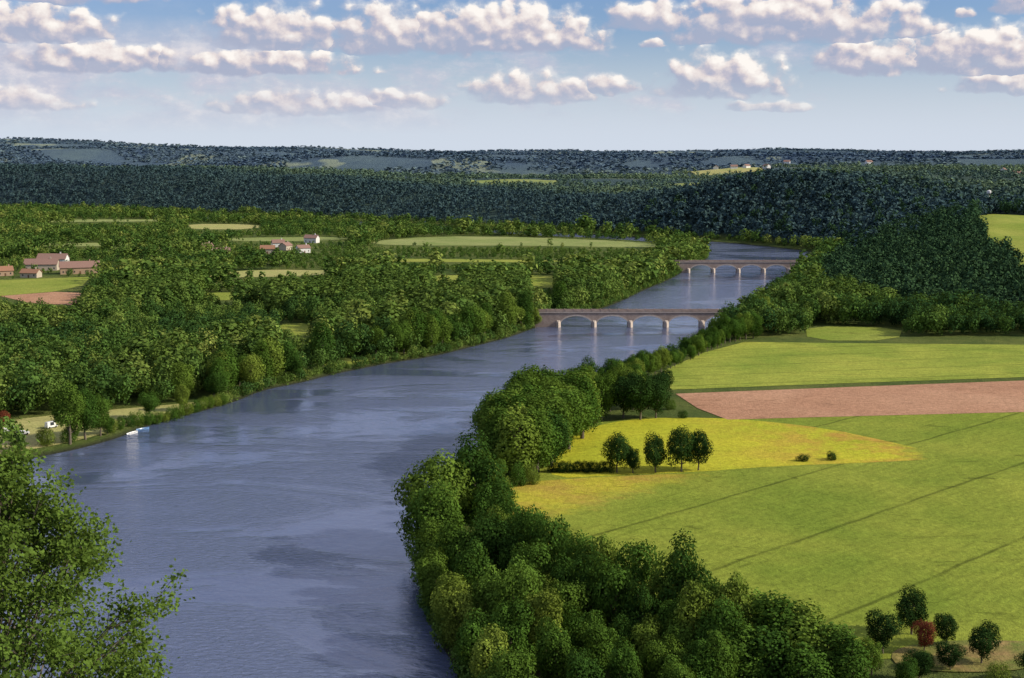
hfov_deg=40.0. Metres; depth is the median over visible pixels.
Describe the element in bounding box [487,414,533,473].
poplar tree
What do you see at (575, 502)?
flower field
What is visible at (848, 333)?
meadow
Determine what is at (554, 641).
broadleaf tree
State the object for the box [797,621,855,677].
poplar tree
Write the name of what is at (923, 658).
round tree
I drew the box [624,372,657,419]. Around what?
round tree
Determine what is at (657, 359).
broadleaf tree
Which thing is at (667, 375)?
round tree
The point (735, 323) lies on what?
broadleaf tree
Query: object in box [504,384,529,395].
poplar tree
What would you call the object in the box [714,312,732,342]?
broadleaf tree
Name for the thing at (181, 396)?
broadleaf tree
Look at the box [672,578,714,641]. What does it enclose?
broadleaf tree
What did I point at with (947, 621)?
round tree
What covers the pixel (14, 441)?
bush
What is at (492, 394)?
poplar tree
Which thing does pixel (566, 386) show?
poplar tree
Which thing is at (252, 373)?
poplar tree
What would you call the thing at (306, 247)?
house
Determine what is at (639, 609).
broadleaf tree
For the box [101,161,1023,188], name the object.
plateau woodland
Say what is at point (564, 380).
poplar tree
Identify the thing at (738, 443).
flower field
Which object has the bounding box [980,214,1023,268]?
hill meadow
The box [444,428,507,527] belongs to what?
broadleaf tree
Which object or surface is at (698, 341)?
broadleaf tree
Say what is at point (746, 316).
broadleaf tree
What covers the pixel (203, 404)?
bush
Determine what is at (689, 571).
broadleaf tree
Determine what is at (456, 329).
broadleaf tree
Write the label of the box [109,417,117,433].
bush
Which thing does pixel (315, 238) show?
house
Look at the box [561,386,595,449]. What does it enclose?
poplar tree
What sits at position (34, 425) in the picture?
river meadow
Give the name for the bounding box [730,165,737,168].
house
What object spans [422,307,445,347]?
broadleaf tree
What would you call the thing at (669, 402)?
bush
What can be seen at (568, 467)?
bush
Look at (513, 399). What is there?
poplar tree
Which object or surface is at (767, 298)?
broadleaf tree
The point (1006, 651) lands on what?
garden ground
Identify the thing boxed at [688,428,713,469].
round tree
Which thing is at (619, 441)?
round tree
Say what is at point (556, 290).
poplar tree
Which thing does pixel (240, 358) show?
broadleaf tree
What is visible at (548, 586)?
broadleaf tree
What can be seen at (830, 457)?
bush
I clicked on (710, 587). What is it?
broadleaf tree
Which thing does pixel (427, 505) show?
broadleaf tree
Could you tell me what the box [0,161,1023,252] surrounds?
hillside woodland
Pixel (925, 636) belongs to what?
round tree
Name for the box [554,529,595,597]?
broadleaf tree
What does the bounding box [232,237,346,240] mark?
meadow
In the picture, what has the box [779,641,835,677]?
tree
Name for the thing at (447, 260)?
meadow
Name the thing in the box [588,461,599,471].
bush
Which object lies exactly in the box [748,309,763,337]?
broadleaf tree
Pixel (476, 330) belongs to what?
poplar tree
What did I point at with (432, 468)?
broadleaf tree
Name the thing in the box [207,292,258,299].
meadow
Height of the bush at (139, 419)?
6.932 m
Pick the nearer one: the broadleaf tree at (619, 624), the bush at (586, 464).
the broadleaf tree at (619, 624)
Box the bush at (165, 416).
[162,411,169,422]
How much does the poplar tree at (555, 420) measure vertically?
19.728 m
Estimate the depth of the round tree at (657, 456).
429.39 m
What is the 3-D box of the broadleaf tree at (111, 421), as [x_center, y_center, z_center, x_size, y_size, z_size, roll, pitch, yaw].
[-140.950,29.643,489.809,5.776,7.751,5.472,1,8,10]
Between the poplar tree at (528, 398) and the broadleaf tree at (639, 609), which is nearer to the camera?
the broadleaf tree at (639, 609)
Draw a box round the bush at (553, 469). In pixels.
[546,461,561,472]
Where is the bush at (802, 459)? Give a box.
[794,453,810,461]
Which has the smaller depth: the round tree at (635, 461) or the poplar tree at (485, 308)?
the round tree at (635, 461)
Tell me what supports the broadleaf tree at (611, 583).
on the ground at (408, 163)
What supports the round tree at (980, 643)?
on the garden ground at (1006, 651)
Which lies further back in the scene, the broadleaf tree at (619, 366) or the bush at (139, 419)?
the broadleaf tree at (619, 366)
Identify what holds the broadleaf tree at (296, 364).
on the ground at (408, 163)
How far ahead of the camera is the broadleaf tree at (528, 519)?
303.42 m
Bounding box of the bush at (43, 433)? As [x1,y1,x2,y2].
[35,427,55,445]
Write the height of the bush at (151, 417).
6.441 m
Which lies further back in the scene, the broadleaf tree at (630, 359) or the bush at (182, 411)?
the broadleaf tree at (630, 359)
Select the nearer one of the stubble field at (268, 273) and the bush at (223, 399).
the bush at (223, 399)
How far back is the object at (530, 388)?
449.27 m
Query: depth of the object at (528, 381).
467.54 m
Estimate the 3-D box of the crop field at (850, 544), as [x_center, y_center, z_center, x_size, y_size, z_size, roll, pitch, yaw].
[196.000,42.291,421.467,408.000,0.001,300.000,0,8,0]
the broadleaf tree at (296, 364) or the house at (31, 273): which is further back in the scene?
the house at (31, 273)
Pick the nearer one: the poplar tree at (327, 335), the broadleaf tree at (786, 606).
the broadleaf tree at (786, 606)
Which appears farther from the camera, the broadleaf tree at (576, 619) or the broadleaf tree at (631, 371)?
the broadleaf tree at (631, 371)
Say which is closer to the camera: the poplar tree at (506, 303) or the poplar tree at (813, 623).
the poplar tree at (813, 623)
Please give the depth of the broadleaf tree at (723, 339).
708.74 m
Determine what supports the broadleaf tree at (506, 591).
on the ground at (408, 163)
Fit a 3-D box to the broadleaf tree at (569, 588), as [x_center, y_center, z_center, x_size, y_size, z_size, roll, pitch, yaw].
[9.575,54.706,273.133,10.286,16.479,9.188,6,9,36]
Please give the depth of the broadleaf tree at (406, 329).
676.72 m
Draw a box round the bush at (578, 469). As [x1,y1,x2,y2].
[571,460,583,471]
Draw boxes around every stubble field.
[189,224,258,228]
[210,270,323,276]
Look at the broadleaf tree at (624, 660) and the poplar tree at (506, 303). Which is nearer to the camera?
the broadleaf tree at (624, 660)
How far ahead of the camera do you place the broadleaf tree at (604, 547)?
285.05 m
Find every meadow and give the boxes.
[0,277,87,295]
[0,401,206,453]
[45,243,127,246]
[51,219,154,221]
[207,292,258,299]
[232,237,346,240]
[280,323,309,335]
[335,358,374,365]
[371,259,557,261]
[373,236,655,247]
[434,275,457,280]
[471,179,555,184]
[530,275,553,287]
[687,167,762,174]
[806,326,900,339]
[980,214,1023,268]
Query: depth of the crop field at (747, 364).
647.46 m
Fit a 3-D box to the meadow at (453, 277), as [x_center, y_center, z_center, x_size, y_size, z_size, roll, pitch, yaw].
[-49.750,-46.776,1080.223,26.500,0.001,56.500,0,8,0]
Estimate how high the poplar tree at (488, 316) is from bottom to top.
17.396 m
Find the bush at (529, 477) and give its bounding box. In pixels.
[522,461,540,484]
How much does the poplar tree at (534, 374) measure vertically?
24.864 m
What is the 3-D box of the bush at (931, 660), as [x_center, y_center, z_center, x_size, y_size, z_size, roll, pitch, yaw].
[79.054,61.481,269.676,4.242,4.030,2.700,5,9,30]
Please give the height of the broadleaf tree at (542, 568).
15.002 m
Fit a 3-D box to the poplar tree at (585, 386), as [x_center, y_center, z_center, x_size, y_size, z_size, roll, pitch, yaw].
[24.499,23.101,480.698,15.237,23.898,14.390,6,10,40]
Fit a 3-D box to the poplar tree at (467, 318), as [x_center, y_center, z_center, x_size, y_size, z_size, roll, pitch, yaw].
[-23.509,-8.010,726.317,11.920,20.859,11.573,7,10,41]
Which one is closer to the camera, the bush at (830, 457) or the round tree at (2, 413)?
the bush at (830, 457)
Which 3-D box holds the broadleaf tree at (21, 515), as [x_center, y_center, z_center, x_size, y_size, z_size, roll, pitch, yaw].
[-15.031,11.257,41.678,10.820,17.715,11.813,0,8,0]
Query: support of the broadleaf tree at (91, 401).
on the ground at (408, 163)
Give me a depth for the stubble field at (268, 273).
1128.94 m
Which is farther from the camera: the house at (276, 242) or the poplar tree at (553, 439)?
the house at (276, 242)
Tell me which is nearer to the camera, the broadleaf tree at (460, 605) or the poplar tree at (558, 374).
the broadleaf tree at (460, 605)
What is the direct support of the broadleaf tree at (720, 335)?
on the ground at (408, 163)
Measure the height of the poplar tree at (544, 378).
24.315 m
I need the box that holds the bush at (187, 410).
[180,402,193,414]
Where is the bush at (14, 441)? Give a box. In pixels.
[8,431,25,450]
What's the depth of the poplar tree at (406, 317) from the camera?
684.76 m
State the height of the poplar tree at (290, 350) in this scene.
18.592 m
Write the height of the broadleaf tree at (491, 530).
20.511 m
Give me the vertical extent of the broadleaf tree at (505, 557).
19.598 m
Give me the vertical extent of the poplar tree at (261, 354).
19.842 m
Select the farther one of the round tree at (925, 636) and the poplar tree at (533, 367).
the poplar tree at (533, 367)
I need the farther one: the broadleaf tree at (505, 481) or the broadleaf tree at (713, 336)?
the broadleaf tree at (713, 336)
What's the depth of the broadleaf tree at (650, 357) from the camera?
613.35 m
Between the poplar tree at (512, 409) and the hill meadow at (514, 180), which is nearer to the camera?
the poplar tree at (512, 409)
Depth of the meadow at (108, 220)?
1947.53 m
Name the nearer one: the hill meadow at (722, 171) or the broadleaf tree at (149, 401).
the broadleaf tree at (149, 401)
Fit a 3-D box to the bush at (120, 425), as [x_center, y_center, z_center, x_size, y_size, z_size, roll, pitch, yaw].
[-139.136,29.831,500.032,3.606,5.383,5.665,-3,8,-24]
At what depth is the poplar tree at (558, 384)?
473.01 m
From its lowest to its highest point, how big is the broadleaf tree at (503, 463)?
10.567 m
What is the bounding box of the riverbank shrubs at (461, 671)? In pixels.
[216,250,709,677]
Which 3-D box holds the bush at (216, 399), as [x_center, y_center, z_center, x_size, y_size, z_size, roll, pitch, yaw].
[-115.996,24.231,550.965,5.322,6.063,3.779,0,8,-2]
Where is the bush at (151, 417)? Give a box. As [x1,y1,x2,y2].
[145,410,155,425]
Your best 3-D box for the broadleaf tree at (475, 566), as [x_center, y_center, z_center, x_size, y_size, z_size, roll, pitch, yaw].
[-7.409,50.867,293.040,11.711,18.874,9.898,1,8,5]
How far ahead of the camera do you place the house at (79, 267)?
1117.35 m
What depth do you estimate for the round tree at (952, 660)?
266.99 m
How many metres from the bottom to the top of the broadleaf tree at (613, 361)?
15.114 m
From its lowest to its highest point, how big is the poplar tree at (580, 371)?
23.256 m
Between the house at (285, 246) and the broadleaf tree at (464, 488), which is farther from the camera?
the house at (285, 246)
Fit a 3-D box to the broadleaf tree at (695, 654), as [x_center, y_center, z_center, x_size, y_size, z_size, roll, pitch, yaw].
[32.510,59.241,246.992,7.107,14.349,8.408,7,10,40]
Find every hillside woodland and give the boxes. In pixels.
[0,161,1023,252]
[595,167,1023,308]
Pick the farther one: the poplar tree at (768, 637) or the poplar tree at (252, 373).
the poplar tree at (252, 373)
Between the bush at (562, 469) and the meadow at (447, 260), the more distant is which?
the meadow at (447, 260)
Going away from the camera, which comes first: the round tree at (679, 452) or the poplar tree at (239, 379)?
the round tree at (679, 452)
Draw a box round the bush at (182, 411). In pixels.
[170,403,184,418]
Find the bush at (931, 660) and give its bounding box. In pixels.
[919,650,935,667]
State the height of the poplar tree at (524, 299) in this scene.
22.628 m
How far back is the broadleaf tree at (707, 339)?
687.76 m
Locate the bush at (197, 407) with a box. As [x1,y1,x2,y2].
[190,399,202,412]
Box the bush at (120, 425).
[115,416,124,430]
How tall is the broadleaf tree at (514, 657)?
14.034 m
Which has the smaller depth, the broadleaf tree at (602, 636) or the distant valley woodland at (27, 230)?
the broadleaf tree at (602, 636)
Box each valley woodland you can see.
[0,201,845,291]
[0,267,1023,447]
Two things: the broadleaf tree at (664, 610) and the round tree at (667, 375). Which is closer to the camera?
the broadleaf tree at (664, 610)
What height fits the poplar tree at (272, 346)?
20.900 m
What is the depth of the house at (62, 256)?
1198.82 m
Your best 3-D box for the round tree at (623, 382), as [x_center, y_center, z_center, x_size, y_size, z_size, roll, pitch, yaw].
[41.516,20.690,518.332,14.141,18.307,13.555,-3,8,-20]
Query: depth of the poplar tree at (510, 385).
475.53 m
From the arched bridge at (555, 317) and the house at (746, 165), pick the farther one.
the house at (746, 165)
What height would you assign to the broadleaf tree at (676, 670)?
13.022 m
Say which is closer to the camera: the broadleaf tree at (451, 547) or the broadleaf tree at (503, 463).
the broadleaf tree at (451, 547)
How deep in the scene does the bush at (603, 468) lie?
430.90 m
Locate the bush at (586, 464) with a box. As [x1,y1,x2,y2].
[580,460,591,473]
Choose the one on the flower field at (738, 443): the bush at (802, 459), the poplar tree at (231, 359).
the bush at (802, 459)
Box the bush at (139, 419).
[128,410,144,427]
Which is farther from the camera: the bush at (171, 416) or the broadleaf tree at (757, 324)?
the broadleaf tree at (757, 324)
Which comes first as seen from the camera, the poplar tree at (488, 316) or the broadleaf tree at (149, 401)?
the broadleaf tree at (149, 401)
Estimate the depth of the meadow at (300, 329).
777.16 m
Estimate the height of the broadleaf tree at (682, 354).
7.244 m
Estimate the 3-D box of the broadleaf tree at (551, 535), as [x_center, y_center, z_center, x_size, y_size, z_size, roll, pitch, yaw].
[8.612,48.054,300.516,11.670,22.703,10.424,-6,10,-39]
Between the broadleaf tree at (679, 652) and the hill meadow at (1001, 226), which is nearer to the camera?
the broadleaf tree at (679, 652)
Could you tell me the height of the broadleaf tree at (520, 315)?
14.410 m
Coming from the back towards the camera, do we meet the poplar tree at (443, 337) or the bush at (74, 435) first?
the poplar tree at (443, 337)
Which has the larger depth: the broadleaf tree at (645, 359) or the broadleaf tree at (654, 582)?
the broadleaf tree at (645, 359)
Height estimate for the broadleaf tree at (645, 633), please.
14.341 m
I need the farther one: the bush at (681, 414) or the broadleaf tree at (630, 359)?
the broadleaf tree at (630, 359)
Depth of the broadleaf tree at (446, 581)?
283.30 m
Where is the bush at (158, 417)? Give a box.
[152,410,162,424]
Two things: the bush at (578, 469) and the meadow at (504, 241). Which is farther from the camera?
the meadow at (504, 241)
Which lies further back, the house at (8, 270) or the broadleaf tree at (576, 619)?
the house at (8, 270)
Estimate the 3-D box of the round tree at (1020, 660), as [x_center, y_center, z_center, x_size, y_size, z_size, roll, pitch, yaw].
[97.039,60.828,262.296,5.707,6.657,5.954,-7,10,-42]
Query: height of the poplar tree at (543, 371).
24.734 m
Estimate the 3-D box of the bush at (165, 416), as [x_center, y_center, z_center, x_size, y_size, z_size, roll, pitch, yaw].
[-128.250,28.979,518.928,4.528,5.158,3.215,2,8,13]
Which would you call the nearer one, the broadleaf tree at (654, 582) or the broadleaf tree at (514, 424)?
the broadleaf tree at (654, 582)
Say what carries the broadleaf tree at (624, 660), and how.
on the ground at (408, 163)
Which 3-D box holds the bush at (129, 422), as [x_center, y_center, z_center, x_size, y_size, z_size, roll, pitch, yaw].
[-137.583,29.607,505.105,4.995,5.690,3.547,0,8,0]
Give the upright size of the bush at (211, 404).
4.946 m
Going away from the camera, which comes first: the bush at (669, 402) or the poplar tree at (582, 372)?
the poplar tree at (582, 372)
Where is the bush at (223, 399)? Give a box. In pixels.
[218,393,228,404]
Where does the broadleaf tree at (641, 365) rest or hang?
on the ground at (408, 163)
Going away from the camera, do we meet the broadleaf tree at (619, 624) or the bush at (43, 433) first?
the broadleaf tree at (619, 624)
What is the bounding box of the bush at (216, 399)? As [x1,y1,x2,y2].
[210,394,221,406]
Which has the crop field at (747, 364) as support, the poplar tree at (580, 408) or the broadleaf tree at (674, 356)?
the broadleaf tree at (674, 356)
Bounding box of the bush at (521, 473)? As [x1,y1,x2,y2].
[509,460,527,487]
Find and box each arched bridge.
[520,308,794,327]
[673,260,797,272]
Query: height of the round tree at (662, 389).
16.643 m
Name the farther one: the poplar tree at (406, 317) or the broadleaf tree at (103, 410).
the poplar tree at (406, 317)
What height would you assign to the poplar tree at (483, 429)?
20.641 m
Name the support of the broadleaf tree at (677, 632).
on the ground at (408, 163)
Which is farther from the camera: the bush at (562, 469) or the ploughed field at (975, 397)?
the ploughed field at (975, 397)
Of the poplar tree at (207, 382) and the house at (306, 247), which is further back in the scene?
the house at (306, 247)
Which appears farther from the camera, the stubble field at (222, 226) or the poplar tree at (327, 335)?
the stubble field at (222, 226)
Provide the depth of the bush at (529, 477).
415.40 m
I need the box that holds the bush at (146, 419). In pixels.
[141,413,149,424]
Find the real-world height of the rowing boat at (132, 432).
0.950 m
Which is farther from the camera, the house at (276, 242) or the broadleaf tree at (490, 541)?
the house at (276, 242)
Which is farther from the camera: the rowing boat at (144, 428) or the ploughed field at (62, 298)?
the ploughed field at (62, 298)
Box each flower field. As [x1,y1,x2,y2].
[510,474,712,534]
[549,418,939,477]
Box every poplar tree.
[202,371,221,397]
[206,349,231,392]
[209,371,228,394]
[212,344,236,370]
[216,346,239,391]
[228,361,239,389]
[237,353,265,387]
[237,363,245,386]
[249,340,275,380]
[258,335,285,380]
[274,338,298,373]
[309,319,335,365]
[397,308,419,351]
[404,305,428,346]
[421,313,441,346]
[436,312,453,347]
[458,304,477,340]
[465,303,486,338]
[469,389,508,437]
[473,387,511,428]
[475,307,492,330]
[476,393,511,439]
[477,403,514,469]
[477,408,501,450]
[478,392,507,448]
[480,302,493,334]
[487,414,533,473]
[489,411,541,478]
[491,402,540,449]
[495,389,530,415]
[496,290,517,326]
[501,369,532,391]
[504,378,521,390]
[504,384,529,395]
[511,383,525,393]
[515,289,534,327]
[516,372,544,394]
[518,367,537,381]
[518,393,538,409]
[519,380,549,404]
[520,405,555,474]
[521,363,545,376]
[521,393,558,466]
[524,408,563,471]
[534,365,554,381]
[535,372,554,385]
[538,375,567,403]
[540,390,572,448]
[543,396,573,460]
[543,406,573,466]
[544,378,565,391]
[545,387,574,426]
[551,279,568,307]
[552,368,569,382]
[554,373,573,384]
[556,380,576,390]
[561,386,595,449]
[564,362,595,386]
[564,368,595,391]
[564,372,602,438]
[564,384,587,438]
[566,370,604,427]
[566,387,586,432]
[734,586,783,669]
[736,624,793,677]
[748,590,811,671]
[774,598,833,677]
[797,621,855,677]
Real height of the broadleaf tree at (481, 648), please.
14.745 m
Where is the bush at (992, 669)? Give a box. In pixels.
[983,661,1012,677]
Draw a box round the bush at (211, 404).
[206,397,214,408]
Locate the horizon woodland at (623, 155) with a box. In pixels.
[0,136,1023,177]
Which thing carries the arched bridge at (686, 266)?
on the ground at (408, 163)
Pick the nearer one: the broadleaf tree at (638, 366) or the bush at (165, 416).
the bush at (165, 416)
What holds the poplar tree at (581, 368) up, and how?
on the ground at (408, 163)
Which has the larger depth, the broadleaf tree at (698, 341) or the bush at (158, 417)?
the broadleaf tree at (698, 341)
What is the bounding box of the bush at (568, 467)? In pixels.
[564,461,575,472]
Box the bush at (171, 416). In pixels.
[165,406,179,420]
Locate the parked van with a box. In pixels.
[44,421,57,427]
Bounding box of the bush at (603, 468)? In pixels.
[594,460,606,472]
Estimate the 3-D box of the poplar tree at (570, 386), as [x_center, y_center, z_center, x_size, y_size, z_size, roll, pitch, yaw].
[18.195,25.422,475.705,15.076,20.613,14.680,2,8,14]
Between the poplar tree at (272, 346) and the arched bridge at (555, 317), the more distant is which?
the arched bridge at (555, 317)
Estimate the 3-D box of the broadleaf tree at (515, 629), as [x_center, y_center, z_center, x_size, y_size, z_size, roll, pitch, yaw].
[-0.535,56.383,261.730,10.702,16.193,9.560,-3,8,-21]
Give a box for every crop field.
[510,412,1023,658]
[664,342,1023,389]
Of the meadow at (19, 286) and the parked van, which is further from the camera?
the meadow at (19, 286)
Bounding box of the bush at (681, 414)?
[677,410,687,417]
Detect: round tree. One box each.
[0,409,10,424]
[600,431,633,472]
[610,370,639,417]
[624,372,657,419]
[624,445,640,472]
[643,431,666,472]
[644,372,665,400]
[645,374,672,417]
[658,369,674,387]
[664,425,695,471]
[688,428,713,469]
[860,635,883,674]
[864,607,904,653]
[893,583,928,634]
[893,655,919,677]
[901,649,934,677]
[910,620,936,650]
[931,612,958,640]
[934,639,967,669]
[968,619,1002,662]
[1013,651,1023,666]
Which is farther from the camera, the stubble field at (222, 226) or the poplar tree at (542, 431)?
the stubble field at (222, 226)
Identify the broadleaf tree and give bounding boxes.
[0,421,194,677]
[49,381,89,444]
[76,388,101,439]
[87,398,112,435]
[102,416,114,434]
[137,391,160,414]
[170,361,194,390]
[174,384,190,408]
[208,356,229,394]
[234,354,250,376]
[284,349,303,375]
[363,325,384,353]
[387,320,403,352]
[391,448,474,543]
[392,320,413,353]
[401,479,466,551]
[403,517,446,583]
[415,545,450,615]
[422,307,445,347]
[429,580,487,647]
[430,571,466,638]
[435,521,480,574]
[441,457,473,526]
[443,311,462,343]
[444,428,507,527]
[449,539,502,597]
[453,607,491,668]
[461,563,509,623]
[467,511,520,569]
[468,623,509,677]
[470,477,518,533]
[476,517,509,574]
[477,646,536,677]
[479,490,527,523]
[482,563,541,639]
[484,504,514,528]
[486,471,511,494]
[488,596,536,670]
[491,459,507,475]
[495,525,529,576]
[504,554,548,612]
[505,503,549,549]
[508,538,555,575]
[512,305,525,324]
[516,587,564,674]
[520,301,534,322]
[528,514,571,577]
[532,307,542,327]
[533,616,576,677]
[534,556,549,577]
[534,574,558,615]
[546,553,577,601]
[549,579,590,637]
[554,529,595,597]
[560,603,605,649]
[563,647,604,677]
[568,541,605,620]
[570,611,605,653]
[580,355,603,375]
[580,364,600,380]
[580,532,618,575]
[583,621,618,677]
[584,552,640,646]
[592,370,617,419]
[599,357,622,374]
[602,370,622,411]
[603,539,660,643]
[606,613,636,674]
[606,635,642,677]
[610,362,626,393]
[616,577,663,655]
[620,366,643,397]
[627,363,645,376]
[628,356,641,364]
[630,613,663,677]
[632,358,644,371]
[633,349,649,371]
[637,634,678,677]
[643,353,656,374]
[644,551,682,628]
[652,346,672,371]
[652,351,661,373]
[653,595,688,639]
[656,653,695,677]
[657,528,711,606]
[658,638,688,676]
[662,612,695,655]
[667,350,678,368]
[670,349,681,365]
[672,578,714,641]
[678,337,689,349]
[678,350,683,363]
[679,348,686,358]
[682,637,718,677]
[686,345,695,359]
[690,573,737,615]
[691,333,704,355]
[691,594,754,668]
[691,627,739,677]
[698,328,708,338]
[699,338,707,353]
[704,335,712,351]
[705,318,718,333]
[705,324,719,349]
[710,571,757,628]
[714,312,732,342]
[715,333,722,347]
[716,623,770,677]
[719,329,725,345]
[727,318,741,341]
[731,317,741,340]
[737,317,746,339]
[738,311,754,338]
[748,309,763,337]
[757,295,773,320]
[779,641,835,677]
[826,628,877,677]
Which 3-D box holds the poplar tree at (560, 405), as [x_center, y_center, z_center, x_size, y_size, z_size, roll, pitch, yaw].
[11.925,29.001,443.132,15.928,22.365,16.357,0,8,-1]
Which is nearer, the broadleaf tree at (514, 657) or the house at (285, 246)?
the broadleaf tree at (514, 657)
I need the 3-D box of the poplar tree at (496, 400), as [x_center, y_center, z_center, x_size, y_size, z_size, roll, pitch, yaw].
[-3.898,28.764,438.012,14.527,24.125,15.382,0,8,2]
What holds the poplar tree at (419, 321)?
on the ground at (408, 163)
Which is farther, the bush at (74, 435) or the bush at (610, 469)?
the bush at (74, 435)
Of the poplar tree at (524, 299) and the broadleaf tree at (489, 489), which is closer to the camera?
the broadleaf tree at (489, 489)
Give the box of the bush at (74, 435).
[59,424,77,442]
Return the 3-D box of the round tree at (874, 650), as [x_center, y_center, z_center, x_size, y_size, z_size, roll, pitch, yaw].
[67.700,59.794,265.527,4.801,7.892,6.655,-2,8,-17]
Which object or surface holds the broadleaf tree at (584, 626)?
on the ground at (408, 163)
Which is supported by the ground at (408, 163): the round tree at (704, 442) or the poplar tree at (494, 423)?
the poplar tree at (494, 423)
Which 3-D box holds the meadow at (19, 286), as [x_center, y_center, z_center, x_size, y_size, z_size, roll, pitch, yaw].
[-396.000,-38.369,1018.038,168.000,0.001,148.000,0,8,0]
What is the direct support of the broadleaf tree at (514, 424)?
on the ground at (408, 163)
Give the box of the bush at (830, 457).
[826,451,836,460]
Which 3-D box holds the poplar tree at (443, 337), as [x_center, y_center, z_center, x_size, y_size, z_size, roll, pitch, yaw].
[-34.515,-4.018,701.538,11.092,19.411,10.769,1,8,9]
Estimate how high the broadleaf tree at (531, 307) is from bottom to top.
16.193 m
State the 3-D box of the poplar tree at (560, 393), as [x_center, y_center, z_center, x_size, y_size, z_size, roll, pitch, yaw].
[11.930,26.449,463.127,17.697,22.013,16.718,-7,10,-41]
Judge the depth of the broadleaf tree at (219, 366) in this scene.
562.69 m
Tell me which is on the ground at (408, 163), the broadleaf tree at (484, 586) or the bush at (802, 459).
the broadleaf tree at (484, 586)
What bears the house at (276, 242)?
on the ground at (408, 163)
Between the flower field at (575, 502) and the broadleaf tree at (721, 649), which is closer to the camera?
the broadleaf tree at (721, 649)
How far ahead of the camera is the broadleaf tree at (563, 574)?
284.58 m
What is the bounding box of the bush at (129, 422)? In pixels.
[121,414,135,427]
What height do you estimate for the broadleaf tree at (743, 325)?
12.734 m
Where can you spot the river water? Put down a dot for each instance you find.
(268, 519)
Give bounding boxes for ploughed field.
[3,292,80,304]
[677,380,1023,418]
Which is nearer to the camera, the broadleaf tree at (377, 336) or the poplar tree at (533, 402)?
the poplar tree at (533, 402)
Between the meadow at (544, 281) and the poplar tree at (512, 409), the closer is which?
the poplar tree at (512, 409)
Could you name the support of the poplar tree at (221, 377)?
on the ground at (408, 163)
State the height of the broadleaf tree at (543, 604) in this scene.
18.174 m
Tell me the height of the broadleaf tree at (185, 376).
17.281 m
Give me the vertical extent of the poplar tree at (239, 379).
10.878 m
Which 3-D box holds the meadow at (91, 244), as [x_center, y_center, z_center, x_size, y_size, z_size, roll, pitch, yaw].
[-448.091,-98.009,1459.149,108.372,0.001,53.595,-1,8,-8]
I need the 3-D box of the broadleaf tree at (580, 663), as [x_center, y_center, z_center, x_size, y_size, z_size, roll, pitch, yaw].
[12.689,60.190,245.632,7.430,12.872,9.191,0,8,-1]
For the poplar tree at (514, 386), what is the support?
on the ground at (408, 163)
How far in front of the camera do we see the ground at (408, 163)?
1594.22 m
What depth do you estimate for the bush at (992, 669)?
260.16 m
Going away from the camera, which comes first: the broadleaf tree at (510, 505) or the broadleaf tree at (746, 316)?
the broadleaf tree at (510, 505)
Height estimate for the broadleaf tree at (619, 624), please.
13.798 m
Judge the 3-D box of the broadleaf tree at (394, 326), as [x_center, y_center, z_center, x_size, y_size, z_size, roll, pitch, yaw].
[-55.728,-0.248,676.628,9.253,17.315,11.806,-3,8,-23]
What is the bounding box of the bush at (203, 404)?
[195,397,209,408]
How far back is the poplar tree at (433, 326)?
687.35 m
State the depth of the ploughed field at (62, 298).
938.87 m
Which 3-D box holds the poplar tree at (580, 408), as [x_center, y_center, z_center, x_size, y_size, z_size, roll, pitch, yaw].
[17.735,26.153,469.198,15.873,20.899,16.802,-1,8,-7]
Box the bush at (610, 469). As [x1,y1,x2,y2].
[602,461,616,472]
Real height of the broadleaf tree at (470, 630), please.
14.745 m
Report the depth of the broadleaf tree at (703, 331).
704.39 m
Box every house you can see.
[0,264,13,275]
[19,267,42,277]
[23,257,59,270]
[36,252,69,260]
[59,259,99,274]
[260,244,274,253]
[271,238,284,247]
[278,241,292,250]
[296,243,310,252]
[303,233,319,242]
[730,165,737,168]
[743,164,750,167]
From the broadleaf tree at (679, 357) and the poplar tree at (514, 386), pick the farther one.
the broadleaf tree at (679, 357)
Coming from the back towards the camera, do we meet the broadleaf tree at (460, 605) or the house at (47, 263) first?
the house at (47, 263)
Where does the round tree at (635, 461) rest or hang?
on the ground at (408, 163)
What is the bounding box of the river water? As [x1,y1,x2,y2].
[0,215,809,677]
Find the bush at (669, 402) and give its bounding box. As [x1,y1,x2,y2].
[664,399,676,409]
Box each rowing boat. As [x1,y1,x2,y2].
[126,430,137,434]
[136,427,148,430]
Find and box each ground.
[0,139,1023,677]
[892,640,1023,671]
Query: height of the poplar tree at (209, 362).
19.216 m
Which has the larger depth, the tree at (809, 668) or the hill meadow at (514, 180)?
the hill meadow at (514, 180)
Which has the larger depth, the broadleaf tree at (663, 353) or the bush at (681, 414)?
the broadleaf tree at (663, 353)
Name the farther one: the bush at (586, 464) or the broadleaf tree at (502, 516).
the bush at (586, 464)
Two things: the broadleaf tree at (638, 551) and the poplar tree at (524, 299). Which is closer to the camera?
the broadleaf tree at (638, 551)
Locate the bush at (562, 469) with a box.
[557,460,565,472]
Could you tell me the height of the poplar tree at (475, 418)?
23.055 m

